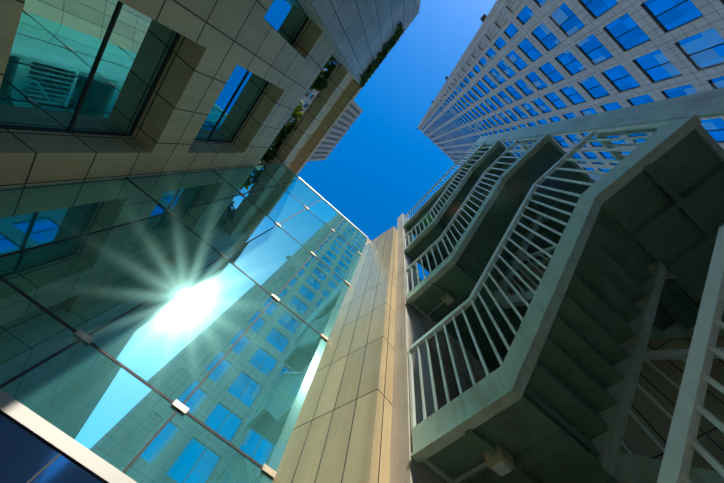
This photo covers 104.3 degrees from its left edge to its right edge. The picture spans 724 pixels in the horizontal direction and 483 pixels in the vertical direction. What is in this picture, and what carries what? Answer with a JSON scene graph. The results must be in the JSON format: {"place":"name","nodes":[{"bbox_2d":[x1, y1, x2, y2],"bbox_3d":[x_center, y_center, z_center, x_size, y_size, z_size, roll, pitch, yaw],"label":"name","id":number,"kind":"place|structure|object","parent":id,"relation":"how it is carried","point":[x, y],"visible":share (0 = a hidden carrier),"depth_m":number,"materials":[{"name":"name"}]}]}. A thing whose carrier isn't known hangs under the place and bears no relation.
{"place":"outdoors","nodes":[
{"label":"outdoors","id":0,"kind":"place"},
{"bbox_2d":[0,152,370,482],"bbox_3d":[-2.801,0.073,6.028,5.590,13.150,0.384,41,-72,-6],"label":"glass curtain wall","id":1,"kind":"structure","parent":0,"point":[169,328],"depth_m":3.65,"materials":[{"name":"teal glass"}]},
{"bbox_2d":[0,0,420,187],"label":"stone building","id":2,"kind":"structure","parent":0,"point":[219,41],"depth_m":5.41,"materials":[{"name":"beige stone"}]},
{"bbox_2d":[0,0,308,142],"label":"windows","id":3,"kind":"structure","parent":2,"relation":"attached to","point":[97,67],"depth_m":3.95,"materials":[{"name":"teal glass"}]},
{"bbox_2d":[261,22,404,164],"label":"plants","id":4,"kind":"object","parent":2,"relation":"on","point":[319,83],"visible":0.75,"depth_m":10.94,"materials":[{"name":"green plant"}]},
{"bbox_2d":[270,68,362,161],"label":"building","id":5,"kind":"structure","parent":0,"point":[347,119],"depth_m":100.85,"materials":[{"name":"concrete"}]},
{"bbox_2d":[298,0,496,279],"label":"sky","id":6,"kind":"structure","parent":0,"point":[382,166],"materials":[{"name":"blue"}]},
{"bbox_2d":[417,0,723,170],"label":"office tower","id":7,"kind":"structure","parent":0,"point":[664,42],"depth_m":27.37,"materials":[{"name":"concrete"}]},
{"bbox_2d":[419,0,723,171],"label":"windows","id":8,"kind":"structure","parent":7,"relation":"attached to","point":[703,50],"depth_m":24.29,"materials":[{"name":"blue glass"}]},
{"bbox_2d":[419,173,723,482],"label":"stair back wall","id":9,"kind":"structure","parent":0,"point":[650,414],"depth_m":3.58,"materials":[{"name":"stone"}]},
{"label":"ground","id":10,"kind":"structure","parent":0,"visible":0},
{"bbox_2d":[272,226,397,482],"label":"stone pier","id":11,"kind":"structure","parent":10,"relation":"on","point":[341,432],"depth_m":3.79,"materials":[{"name":"beige stone"}]},
{"bbox_2d":[389,213,443,482],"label":"concrete column","id":12,"kind":"structure","parent":10,"relation":"on","point":[405,467],"depth_m":3.73,"materials":[{"name":"beige concrete"}]},
{"bbox_2d":[404,87,723,482],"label":"fire escape stair","id":13,"kind":"object","parent":10,"relation":"on","point":[621,284],"visible":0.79,"depth_m":3.01,"materials":[{"name":"green paint"}]},
{"bbox_2d":[403,121,723,482],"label":"stair railings","id":14,"kind":"object","parent":13,"relation":"on","point":[700,354],"visible":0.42,"depth_m":3.02,"materials":[{"name":"metal"}]}
]}

